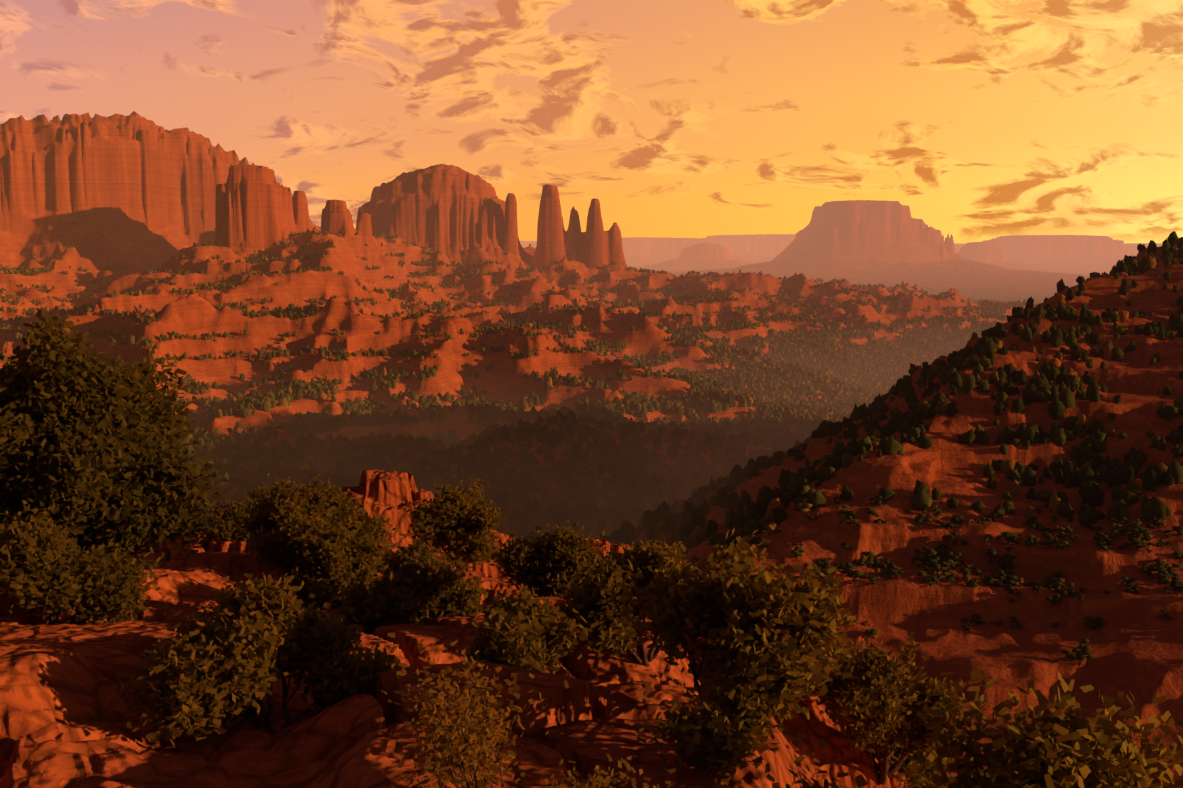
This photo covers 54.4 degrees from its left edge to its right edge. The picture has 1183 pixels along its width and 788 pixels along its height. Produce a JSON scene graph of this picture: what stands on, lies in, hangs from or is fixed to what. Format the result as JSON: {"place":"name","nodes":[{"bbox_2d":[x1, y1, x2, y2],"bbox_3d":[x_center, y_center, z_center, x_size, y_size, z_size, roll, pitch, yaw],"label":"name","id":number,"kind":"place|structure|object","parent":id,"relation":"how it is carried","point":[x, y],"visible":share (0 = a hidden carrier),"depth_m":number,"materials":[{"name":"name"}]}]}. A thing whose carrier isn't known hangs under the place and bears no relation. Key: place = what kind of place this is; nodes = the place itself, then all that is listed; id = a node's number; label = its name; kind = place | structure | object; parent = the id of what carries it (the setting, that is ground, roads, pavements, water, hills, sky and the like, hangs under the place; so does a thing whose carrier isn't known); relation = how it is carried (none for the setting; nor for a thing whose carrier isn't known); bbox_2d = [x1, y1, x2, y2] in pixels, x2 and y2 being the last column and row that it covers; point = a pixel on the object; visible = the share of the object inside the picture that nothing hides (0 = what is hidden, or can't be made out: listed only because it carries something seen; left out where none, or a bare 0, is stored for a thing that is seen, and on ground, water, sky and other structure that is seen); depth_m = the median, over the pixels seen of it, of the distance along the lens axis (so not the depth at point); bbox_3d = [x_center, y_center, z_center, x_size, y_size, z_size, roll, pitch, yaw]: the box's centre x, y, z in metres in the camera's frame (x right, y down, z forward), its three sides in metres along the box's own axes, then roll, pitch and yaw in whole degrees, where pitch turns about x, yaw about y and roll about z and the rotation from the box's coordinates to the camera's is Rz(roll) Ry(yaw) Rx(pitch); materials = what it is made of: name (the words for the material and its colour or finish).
{"place":"outdoors","nodes":[
{"label":"outdoors","id":0,"kind":"place"},
{"bbox_2d":[0,111,1182,787],"bbox_3d":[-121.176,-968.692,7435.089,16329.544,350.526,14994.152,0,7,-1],"label":"terrain","id":1,"kind":"structure","parent":0,"point":[136,189],"depth_m":447.74,"materials":[{"name":"stone"}]},
{"bbox_2d":[0,498,163,624],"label":"shrub","id":2,"kind":"object","parent":1,"relation":"on","point":[50,571],"visible":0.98,"depth_m":8.02,"materials":[{"name":"green plant"}]},
{"bbox_2d":[0,308,228,613],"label":"juniper","id":3,"kind":"object","parent":1,"relation":"on","point":[86,449],"visible":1,"depth_m":9.54,"materials":[{"name":"green plant"}]},
{"bbox_2d":[192,484,270,551],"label":"shrub","id":4,"kind":"object","parent":1,"relation":"on","point":[226,528],"visible":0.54,"depth_m":14.97,"materials":[{"name":"green plant"}]},
{"bbox_2d":[109,573,400,747],"bbox_3d":[-1.704,1.375,5.992,1.059,0.843,1.471,7,10,42],"label":"shrub","id":5,"kind":"object","parent":1,"relation":"on","point":[265,633],"visible":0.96,"depth_m":5.91,"materials":[{"name":"green plant"}]},
{"bbox_2d":[234,473,364,551],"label":"shrub","id":6,"kind":"object","parent":1,"relation":"on","point":[318,495],"visible":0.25,"depth_m":12.96,"materials":[{"name":"green plant"}]},
{"bbox_2d":[244,495,398,613],"bbox_3d":[-2.296,1.474,9.869,1.318,1.222,1.441,0,7,-1],"label":"shrub","id":7,"kind":"object","parent":1,"relation":"on","point":[334,548],"visible":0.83,"depth_m":9.55,"materials":[{"name":"green plant"}]},
{"bbox_2d":[337,532,487,633],"bbox_3d":[-1.358,1.544,8.691,1.130,0.909,1.115,0,7,-1],"label":"shrub","id":8,"kind":"object","parent":1,"relation":"on","point":[418,581],"visible":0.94,"depth_m":8.49,"materials":[{"name":"green plant"}]},
{"bbox_2d":[406,474,508,571],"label":"shrub","id":9,"kind":"object","parent":1,"relation":"on","point":[457,524],"visible":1,"depth_m":11.97,"materials":[{"name":"green plant"}]},
{"bbox_2d":[339,633,683,787],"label":"shrub","id":10,"kind":"object","parent":1,"relation":"on","point":[464,743],"visible":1,"depth_m":3.66,"materials":[{"name":"green plant"}]},
{"bbox_2d":[0,218,1054,418],"bbox_3d":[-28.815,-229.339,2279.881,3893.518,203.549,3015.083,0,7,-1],"label":"trees","id":11,"kind":"object","parent":1,"relation":"on","point":[842,377],"visible":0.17,"depth_m":1345.22,"materials":[{"name":"green plant"}]},
{"bbox_2d":[457,585,600,677],"bbox_3d":[-0.398,1.545,6.610,0.899,0.745,0.966,0,7,-1],"label":"shrub","id":12,"kind":"object","parent":1,"relation":"on","point":[532,633],"visible":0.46,"depth_m":6.59,"materials":[{"name":"green plant"}]},
{"bbox_2d":[490,520,622,597],"bbox_3d":[-0.249,1.653,10.407,1.268,1.084,1.050,6,9,37],"label":"shrub","id":13,"kind":"object","parent":1,"relation":"on","point":[553,564],"visible":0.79,"depth_m":10.22,"materials":[{"name":"green plant"}]},
{"bbox_2d":[4,231,1182,563],"bbox_3d":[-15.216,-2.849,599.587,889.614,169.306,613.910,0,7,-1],"label":"trees","id":14,"kind":"object","parent":1,"relation":"on","point":[242,461],"visible":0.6,"depth_m":575.37,"materials":[{"name":"green plant"}]},
{"bbox_2d":[559,540,700,666],"bbox_3d":[0.282,1.409,7.707,1.090,0.898,0.922,0,7,-1],"label":"shrub","id":15,"kind":"object","parent":1,"relation":"on","point":[593,603],"visible":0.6,"depth_m":7.57,"materials":[{"name":"green plant"}]},
{"bbox_2d":[609,528,858,784],"bbox_3d":[0.670,1.191,5.257,1.160,1.042,1.524,0,7,-1],"label":"shrub","id":16,"kind":"object","parent":1,"relation":"on","point":[766,642],"visible":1,"depth_m":5.14,"materials":[{"name":"green plant"}]},
{"bbox_2d":[785,584,853,700],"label":"shrub","id":17,"kind":"object","parent":1,"relation":"on","point":[849,647],"depth_m":11.89,"materials":[{"name":"green plant"}]},
{"bbox_2d":[808,631,987,784],"bbox_3d":[2.529,2.687,9.970,1.484,1.370,1.445,0,7,-1],"label":"bush","id":18,"kind":"object","parent":1,"relation":"on","point":[865,703],"visible":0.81,"depth_m":9.70,"materials":[{"name":"green plant"}]},
{"bbox_2d":[862,730,950,787],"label":"shrub","id":19,"kind":"object","parent":1,"relation":"on","point":[921,769],"visible":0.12,"depth_m":12.93,"materials":[{"name":"green plant"}]},
{"bbox_2d":[699,496,1182,787],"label":"trees","id":20,"kind":"object","parent":1,"relation":"on","point":[1164,573],"visible":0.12,"depth_m":293.74,"materials":[{"name":"green plant"}]},
{"bbox_2d":[765,652,1182,787],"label":"bush","id":21,"kind":"object","parent":1,"relation":"on","point":[1045,756],"visible":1,"depth_m":4.17,"materials":[{"name":"green plant"}]},
{"bbox_2d":[886,715,1173,787],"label":"bush","id":22,"kind":"object","parent":1,"relation":"on","point":[914,766],"visible":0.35,"depth_m":5.88,"materials":[{"name":"green plant"}]},
{"bbox_2d":[0,0,1182,242],"label":"sky","id":23,"kind":"structure","parent":0,"point":[985,119],"materials":[{"name":"orange"}]}
]}

